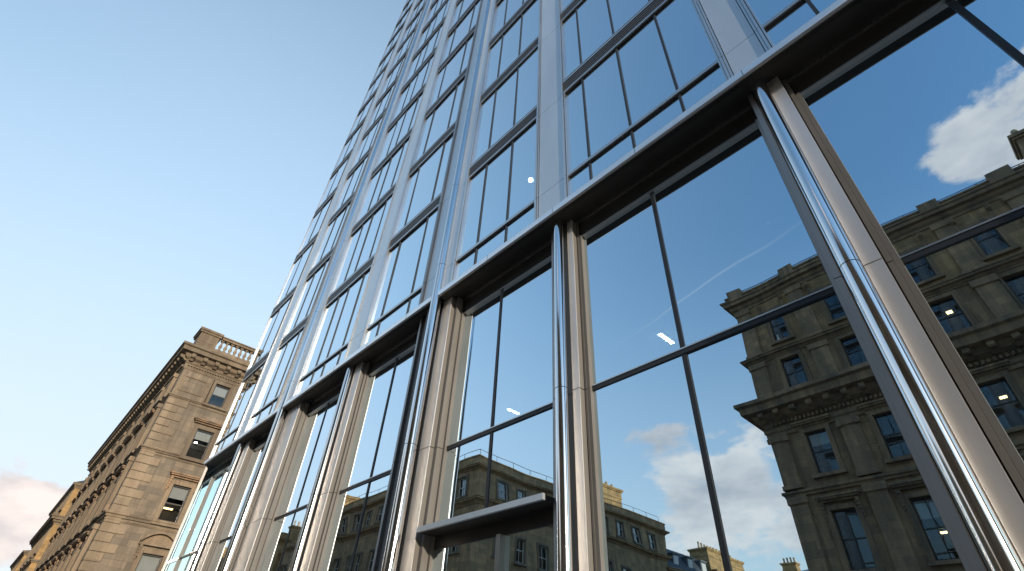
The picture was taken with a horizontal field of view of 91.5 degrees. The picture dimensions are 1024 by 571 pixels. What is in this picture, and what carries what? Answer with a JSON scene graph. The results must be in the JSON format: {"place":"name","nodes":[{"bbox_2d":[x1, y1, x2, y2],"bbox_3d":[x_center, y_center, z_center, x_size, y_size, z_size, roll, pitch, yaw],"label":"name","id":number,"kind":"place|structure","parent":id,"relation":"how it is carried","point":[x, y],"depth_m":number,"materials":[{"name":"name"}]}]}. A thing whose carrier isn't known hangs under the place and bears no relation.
{"place":"outdoors","nodes":[
{"label":"outdoors","id":0,"kind":"place"},
{"bbox_2d":[10,550,29,570],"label":"stone house","id":1,"kind":"structure","parent":0,"point":[16,564],"depth_m":66.94,"materials":[{"name":"stone"}]},
{"bbox_2d":[17,473,89,570],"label":"stone house","id":2,"kind":"structure","parent":0,"point":[41,538],"depth_m":51.48,"materials":[{"name":"stone"}]},
{"bbox_2d":[23,541,38,565],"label":"window","id":3,"kind":"structure","parent":2,"relation":"in","point":[38,541],"depth_m":54.91,"materials":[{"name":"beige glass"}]},
{"bbox_2d":[26,537,42,562],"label":"window","id":4,"kind":"structure","parent":2,"relation":"in","point":[42,537],"depth_m":52.97,"materials":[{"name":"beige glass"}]},
{"bbox_2d":[29,532,46,558],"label":"window","id":5,"kind":"structure","parent":2,"relation":"in","point":[46,532],"depth_m":51.11,"materials":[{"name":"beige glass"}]},
{"bbox_2d":[33,528,50,555],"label":"window","id":6,"kind":"structure","parent":2,"relation":"in","point":[35,553],"depth_m":49.13,"materials":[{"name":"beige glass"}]},
{"bbox_2d":[58,490,72,512],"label":"window","id":7,"kind":"structure","parent":2,"relation":"in","point":[60,510],"depth_m":51.48,"materials":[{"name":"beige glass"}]},
{"bbox_2d":[34,326,255,570],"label":"corner building","id":8,"kind":"structure","parent":0,"point":[150,457],"depth_m":31.00,"materials":[{"name":"stone"}]},
{"bbox_2d":[34,536,53,570],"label":"window","id":9,"kind":"structure","parent":8,"relation":"in","point":[52,538],"depth_m":46.80,"materials":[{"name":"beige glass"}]},
{"bbox_2d":[36,532,58,569],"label":"window","id":10,"kind":"structure","parent":8,"relation":"in","point":[57,533],"depth_m":45.01,"materials":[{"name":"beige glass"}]},
{"bbox_2d":[45,562,51,570],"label":"window","id":11,"kind":"structure","parent":8,"relation":"in","point":[49,564],"depth_m":36.29,"materials":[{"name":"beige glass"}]},
{"bbox_2d":[40,527,63,566],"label":"window","id":12,"kind":"structure","parent":8,"relation":"in","point":[61,529],"depth_m":43.34,"materials":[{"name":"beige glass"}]},
{"bbox_2d":[49,557,57,570],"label":"window","id":13,"kind":"structure","parent":8,"relation":"in","point":[55,559],"depth_m":34.61,"materials":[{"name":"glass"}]},
{"bbox_2d":[44,521,69,562],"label":"window","id":14,"kind":"structure","parent":8,"relation":"in","point":[65,525],"depth_m":41.57,"materials":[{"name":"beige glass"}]},
{"bbox_2d":[53,551,64,570],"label":"window","id":15,"kind":"structure","parent":8,"relation":"in","point":[60,556],"depth_m":33.00,"materials":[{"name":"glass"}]},
{"bbox_2d":[49,515,74,557],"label":"window","id":16,"kind":"structure","parent":8,"relation":"in","point":[71,519],"depth_m":39.90,"materials":[{"name":"stone"}]},
{"bbox_2d":[57,545,71,570],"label":"window","id":17,"kind":"structure","parent":8,"relation":"in","point":[67,550],"depth_m":31.21,"materials":[{"name":"stone"}]},
{"bbox_2d":[57,497,76,530],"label":"window","id":18,"kind":"structure","parent":8,"relation":"in","point":[75,498],"depth_m":48.95,"materials":[{"name":"stone"}]},
{"bbox_2d":[54,509,81,553],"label":"window","id":19,"kind":"structure","parent":8,"relation":"in","point":[77,513],"depth_m":38.17,"materials":[{"name":"stone"}]},
{"bbox_2d":[61,538,80,570],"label":"window","id":20,"kind":"structure","parent":8,"relation":"in","point":[75,543],"depth_m":29.45,"materials":[{"name":"stone"}]},
{"bbox_2d":[61,491,81,525],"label":"window","id":21,"kind":"structure","parent":8,"relation":"in","point":[80,492],"depth_m":47.21,"materials":[{"name":"stone"}]},
{"bbox_2d":[60,502,88,548],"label":"window","id":22,"kind":"structure","parent":8,"relation":"in","point":[84,506],"depth_m":36.48,"materials":[{"name":"stone"}]},
{"bbox_2d":[66,485,87,520],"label":"window","id":23,"kind":"structure","parent":8,"relation":"in","point":[83,490],"depth_m":45.59,"materials":[{"name":"stone"}]},
{"bbox_2d":[66,531,90,570],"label":"window","id":24,"kind":"structure","parent":8,"relation":"in","point":[86,534],"depth_m":27.65,"materials":[{"name":"stone"}]},
{"bbox_2d":[67,494,96,542],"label":"window","id":25,"kind":"structure","parent":8,"relation":"in","point":[92,498],"depth_m":34.74,"materials":[{"name":"stone"}]},
{"bbox_2d":[71,478,93,514],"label":"window","id":26,"kind":"structure","parent":8,"relation":"in","point":[89,483],"depth_m":43.86,"materials":[{"name":"beige stone"}]},
{"bbox_2d":[77,470,100,508],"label":"window","id":27,"kind":"structure","parent":8,"relation":"in","point":[96,475],"depth_m":42.13,"materials":[{"name":"beige stone"}]},
{"bbox_2d":[74,485,104,536],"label":"window","id":28,"kind":"structure","parent":8,"relation":"in","point":[99,492],"depth_m":33.06,"materials":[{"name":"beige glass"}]},
{"bbox_2d":[83,462,107,502],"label":"window","id":29,"kind":"structure","parent":8,"relation":"in","point":[103,467],"depth_m":40.47,"materials":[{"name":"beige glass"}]},
{"bbox_2d":[82,475,114,529],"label":"window","id":30,"kind":"structure","parent":8,"relation":"in","point":[109,481],"depth_m":31.36,"materials":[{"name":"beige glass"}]},
{"bbox_2d":[90,454,115,495],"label":"window","id":31,"kind":"structure","parent":8,"relation":"in","point":[111,458],"depth_m":38.77,"materials":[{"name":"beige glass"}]},
{"bbox_2d":[90,465,125,522],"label":"window","id":32,"kind":"structure","parent":8,"relation":"in","point":[118,473],"depth_m":29.65,"materials":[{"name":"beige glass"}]},
{"bbox_2d":[97,444,123,487],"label":"window","id":33,"kind":"structure","parent":8,"relation":"in","point":[119,449],"depth_m":37.09,"materials":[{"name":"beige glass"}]},
{"bbox_2d":[108,438,121,458],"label":"window","id":34,"kind":"structure","parent":8,"relation":"in","point":[121,438],"depth_m":41.92,"materials":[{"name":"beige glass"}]},
{"bbox_2d":[106,433,133,479],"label":"window","id":35,"kind":"structure","parent":8,"relation":"in","point":[129,438],"depth_m":35.34,"materials":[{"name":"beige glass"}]},
{"bbox_2d":[115,429,129,450],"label":"window","id":36,"kind":"structure","parent":8,"relation":"in","point":[129,429],"depth_m":40.27,"materials":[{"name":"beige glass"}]},
{"bbox_2d":[114,422,143,469],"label":"window","id":37,"kind":"structure","parent":8,"relation":"in","point":[136,431],"depth_m":33.66,"materials":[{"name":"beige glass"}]},
{"bbox_2d":[123,418,138,441],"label":"window","id":38,"kind":"structure","parent":8,"relation":"in","point":[138,418],"depth_m":38.58,"materials":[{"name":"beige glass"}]},
{"bbox_2d":[124,409,154,459],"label":"window","id":39,"kind":"structure","parent":8,"relation":"in","point":[149,416],"depth_m":31.95,"materials":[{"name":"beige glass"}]},
{"bbox_2d":[132,408,147,431],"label":"window","id":40,"kind":"structure","parent":8,"relation":"in","point":[143,414],"depth_m":36.79,"materials":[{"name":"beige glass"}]},
{"bbox_2d":[142,395,158,420],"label":"window","id":41,"kind":"structure","parent":8,"relation":"in","point":[154,401],"depth_m":35.17,"materials":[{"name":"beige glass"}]},
{"bbox_2d":[129,531,174,570],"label":"window","id":42,"kind":"structure","parent":8,"relation":"in","point":[142,561],"depth_m":27.45,"materials":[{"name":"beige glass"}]},
{"bbox_2d":[152,381,170,408],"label":"window","id":43,"kind":"structure","parent":8,"relation":"in","point":[160,399],"depth_m":33.26,"materials":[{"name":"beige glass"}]},
{"bbox_2d":[150,470,200,528],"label":"window","id":44,"kind":"structure","parent":8,"relation":"in","point":[173,491],"depth_m":29.47,"materials":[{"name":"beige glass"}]},
{"bbox_2d":[179,417,222,464],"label":"window","id":45,"kind":"structure","parent":8,"relation":"in","point":[197,434],"depth_m":31.62,"materials":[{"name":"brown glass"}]},
{"bbox_2d":[202,379,235,411],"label":"window","id":46,"kind":"structure","parent":8,"relation":"in","point":[216,390],"depth_m":33.47,"materials":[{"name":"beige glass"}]},
{"bbox_2d":[0,0,406,570],"label":"sky","id":47,"kind":"structure","parent":0,"point":[167,166],"materials":[{"name":"blue"}]},
{"bbox_2d":[161,0,1023,570],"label":"office tower","id":48,"kind":"structure","parent":0,"point":[653,286],"depth_m":7.82,"materials":[{"name":"grey metal"}]},
{"bbox_2d":[173,457,233,570],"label":"lobby window","id":49,"kind":"structure","parent":48,"relation":"in","point":[190,546],"depth_m":21.49,"materials":[{"name":"clear glass"}]},
{"bbox_2d":[207,433,269,570],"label":"lobby window","id":50,"kind":"structure","parent":48,"relation":"in","point":[223,542],"depth_m":18.64,"materials":[{"name":"clear glass"}]},
{"bbox_2d":[209,350,270,457],"bbox_3d":[-12.927,5.679,23.905,0.162,4.713,3.472,32,-47,-30],"label":"window","id":51,"kind":"structure","parent":48,"relation":"in","point":[251,377],"depth_m":24.01,"materials":[{"name":"blue glass"}]},
{"bbox_2d":[246,284,297,371],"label":"window","id":52,"kind":"structure","parent":48,"relation":"in","point":[278,313],"depth_m":26.84,"materials":[{"name":"blue glass"}]},
{"bbox_2d":[245,315,308,431],"bbox_3d":[-9.886,3.714,21.289,0.162,4.713,3.046,32,-47,-30],"label":"window","id":53,"kind":"structure","parent":48,"relation":"in","point":[267,400],"depth_m":21.41,"materials":[{"name":"blue glass"}]},
{"bbox_2d":[273,230,319,308],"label":"window","id":54,"kind":"structure","parent":48,"relation":"in","point":[300,261],"depth_m":29.51,"materials":[{"name":"blue glass"}]},
{"bbox_2d":[255,384,342,570],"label":"lobby window","id":55,"kind":"structure","parent":48,"relation":"in","point":[279,546],"depth_m":15.14,"materials":[{"name":"blue glass"}]},
{"bbox_2d":[282,247,333,338],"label":"window","id":56,"kind":"structure","parent":48,"relation":"in","point":[302,309],"depth_m":24.27,"materials":[{"name":"blue glass"}]},
{"bbox_2d":[296,186,337,255],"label":"window","id":57,"kind":"structure","parent":48,"relation":"in","point":[319,216],"depth_m":32.18,"materials":[{"name":"blue glass"}]},
{"bbox_2d":[309,192,354,271],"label":"window","id":58,"kind":"structure","parent":48,"relation":"in","point":[331,234],"depth_m":26.93,"materials":[{"name":"blue glass"}]},
{"bbox_2d":[315,147,353,211],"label":"window","id":59,"kind":"structure","parent":48,"relation":"in","point":[335,178],"depth_m":34.81,"materials":[{"name":"blue glass"}]},
{"bbox_2d":[294,254,374,395],"bbox_3d":[-6.412,1.470,18.302,0.162,4.713,3.784,32,-47,-30],"label":"window","id":60,"kind":"structure","parent":48,"relation":"in","point":[329,346],"depth_m":18.32,"materials":[{"name":"blue glass"}]},
{"bbox_2d":[332,115,366,172],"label":"window","id":61,"kind":"structure","parent":48,"relation":"in","point":[350,142],"depth_m":37.50,"materials":[{"name":"blue glass"}]},
{"bbox_2d":[331,146,371,216],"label":"window","id":62,"kind":"structure","parent":48,"relation":"in","point":[353,177],"depth_m":29.59,"materials":[{"name":"blue glass"}]},
{"bbox_2d":[329,183,395,295],"bbox_3d":[-6.218,-1.961,21.105,0.170,4.149,3.784,32,-47,-30],"label":"window","id":63,"kind":"structure","parent":48,"relation":"in","point":[362,244],"depth_m":21.18,"materials":[{"name":"blue glass"}]},
{"bbox_2d":[347,86,378,138],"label":"window","id":64,"kind":"structure","parent":48,"relation":"in","point":[364,110],"depth_m":40.15,"materials":[{"name":"blue glass"}]},
{"bbox_2d":[316,333,417,570],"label":"lobby window","id":65,"kind":"structure","parent":48,"relation":"in","point":[350,541],"depth_m":12.41,"materials":[{"name":"blue glass"}]},
{"bbox_2d":[349,108,385,171],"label":"window","id":66,"kind":"structure","parent":48,"relation":"in","point":[368,138],"depth_m":32.22,"materials":[{"name":"blue glass"}]},
{"bbox_2d":[360,61,388,107],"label":"window","id":67,"kind":"structure","parent":48,"relation":"in","point":[376,82],"depth_m":42.80,"materials":[{"name":"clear glass"}]},
{"bbox_2d":[364,76,397,133],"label":"window","id":68,"kind":"structure","parent":48,"relation":"in","point":[382,103],"depth_m":34.89,"materials":[{"name":"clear glass"}]},
{"bbox_2d":[354,127,412,224],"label":"window","id":69,"kind":"structure","parent":48,"relation":"in","point":[385,175],"depth_m":23.85,"materials":[{"name":"blue glass"}]},
{"bbox_2d":[370,39,397,84],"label":"window","id":70,"kind":"structure","parent":48,"relation":"in","point":[387,57],"depth_m":45.44,"materials":[{"name":"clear glass"}]},
{"bbox_2d":[380,18,406,61],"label":"window","id":71,"kind":"structure","parent":48,"relation":"in","point":[397,34],"depth_m":48.10,"materials":[{"name":"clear glass"}]},
{"bbox_2d":[378,47,408,99],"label":"window","id":72,"kind":"structure","parent":48,"relation":"in","point":[394,72],"depth_m":37.56,"materials":[{"name":"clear glass"}]},
{"bbox_2d":[373,83,425,169],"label":"window","id":73,"kind":"structure","parent":48,"relation":"in","point":[402,124],"depth_m":26.50,"materials":[{"name":"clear glass"}]},
{"bbox_2d":[388,1,413,42],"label":"window","id":74,"kind":"structure","parent":48,"relation":"in","point":[403,18],"depth_m":50.76,"materials":[{"name":"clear glass"}]},
{"bbox_2d":[362,194,440,345],"bbox_3d":[-3.353,-0.507,15.671,0.162,4.713,3.098,32,-47,-30],"label":"window","id":75,"kind":"structure","parent":48,"relation":"in","point":[398,292],"depth_m":15.66,"materials":[{"name":"blue glass"}]},
{"bbox_2d":[389,23,417,71],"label":"window","id":76,"kind":"structure","parent":48,"relation":"in","point":[404,46],"depth_m":40.19,"materials":[{"name":"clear glass"}]},
{"bbox_2d":[397,0,413,22],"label":"window","id":77,"kind":"structure","parent":48,"relation":"in","point":[409,2],"depth_m":53.51,"materials":[{"name":"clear glass"}]},
{"bbox_2d":[399,3,424,46],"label":"window","id":78,"kind":"structure","parent":48,"relation":"in","point":[413,23],"depth_m":42.87,"materials":[{"name":"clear glass"}]},
{"bbox_2d":[389,46,436,124],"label":"window","id":79,"kind":"structure","parent":48,"relation":"in","point":[418,79],"depth_m":29.16,"materials":[{"name":"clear glass"}]},
{"bbox_2d":[407,0,425,25],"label":"window","id":80,"kind":"structure","parent":48,"relation":"in","point":[421,2],"depth_m":45.46,"materials":[{"name":"blue glass"}]},
{"bbox_2d":[391,122,455,238],"bbox_3d":[-3.159,-3.937,18.475,0.170,4.149,3.098,32,-47,-30],"label":"window","id":81,"kind":"structure","parent":48,"relation":"in","point":[425,180],"depth_m":18.51,"materials":[{"name":"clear glass"}]},
{"bbox_2d":[402,16,445,87],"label":"window","id":82,"kind":"structure","parent":48,"relation":"in","point":[429,45],"depth_m":31.82,"materials":[{"name":"blue glass"}]},
{"bbox_2d":[414,0,449,54],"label":"window","id":83,"kind":"structure","parent":48,"relation":"in","point":[441,12],"depth_m":34.49,"materials":[{"name":"blue glass"}]},
{"bbox_2d":[423,0,444,27],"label":"window","id":84,"kind":"structure","parent":48,"relation":"in","point":[436,4],"depth_m":37.35,"materials":[{"name":"blue glass"}]},
{"bbox_2d":[411,67,466,166],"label":"window","id":85,"kind":"structure","parent":48,"relation":"in","point":[442,114],"depth_m":21.20,"materials":[{"name":"blue glass"}]},
{"bbox_2d":[427,24,475,110],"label":"window","id":86,"kind":"structure","parent":48,"relation":"in","point":[456,62],"depth_m":23.87,"materials":[{"name":"blue glass"}]},
{"bbox_2d":[439,0,480,66],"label":"window","id":87,"kind":"structure","parent":48,"relation":"in","point":[467,21],"depth_m":26.52,"materials":[{"name":"blue glass"}]},
{"bbox_2d":[449,0,473,29],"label":"window","id":88,"kind":"structure","parent":48,"relation":"in","point":[462,5],"depth_m":29.17,"materials":[{"name":"blue glass"}]},
{"bbox_2d":[416,243,553,570],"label":"lobby window","id":89,"kind":"structure","parent":48,"relation":"in","point":[493,511],"depth_m":9.20,"materials":[{"name":"blue glass"}]},
{"bbox_2d":[453,106,536,279],"bbox_3d":[-0.341,-2.454,13.080,0.162,4.713,2.900,32,-47,-30],"label":"window","id":90,"kind":"structure","parent":48,"relation":"in","point":[500,198],"depth_m":12.97,"materials":[{"name":"blue glass"}]},
{"bbox_2d":[471,37,537,164],"bbox_3d":[-0.146,-5.884,15.883,0.170,4.149,2.900,32,-47,-30],"label":"window","id":91,"kind":"structure","parent":48,"relation":"in","point":[513,94],"depth_m":15.84,"materials":[{"name":"blue glass"}]},
{"bbox_2d":[490,0,526,40],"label":"window","id":92,"kind":"structure","parent":48,"relation":"in","point":[504,9],"depth_m":21.14,"materials":[{"name":"blue glass"}]},
{"bbox_2d":[482,0,538,93],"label":"window","id":93,"kind":"structure","parent":48,"relation":"in","point":[522,29],"depth_m":18.50,"materials":[{"name":"blue glass"}]},
{"bbox_2d":[560,0,572,12],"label":"window","id":94,"kind":"structure","parent":48,"relation":"in","point":[563,3],"depth_m":16.01,"materials":[{"name":"blue glass"}]},
{"bbox_2d":[560,0,650,80],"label":"window","id":95,"kind":"structure","parent":48,"relation":"in","point":[586,25],"depth_m":13.46,"materials":[{"name":"blue glass"}]},
{"bbox_2d":[563,0,727,195],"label":"window","id":96,"kind":"structure","parent":48,"relation":"in","point":[664,60],"depth_m":10.37,"materials":[{"name":"blue glass"}]},
{"bbox_2d":[579,108,971,570],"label":"lobby window","id":97,"kind":"structure","parent":48,"relation":"in","point":[742,418],"depth_m":6.25,"materials":[{"name":"blue glass"}]},
{"bbox_2d":[744,0,835,46],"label":"window","id":98,"kind":"structure","parent":48,"relation":"in","point":[777,19],"depth_m":7.90,"materials":[{"name":"blue glass"}]},
{"bbox_2d":[789,0,1023,479],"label":"lobby window","id":99,"kind":"structure","parent":48,"relation":"in","point":[921,113],"depth_m":5.58,"materials":[{"name":"blue glass"}]}
]}

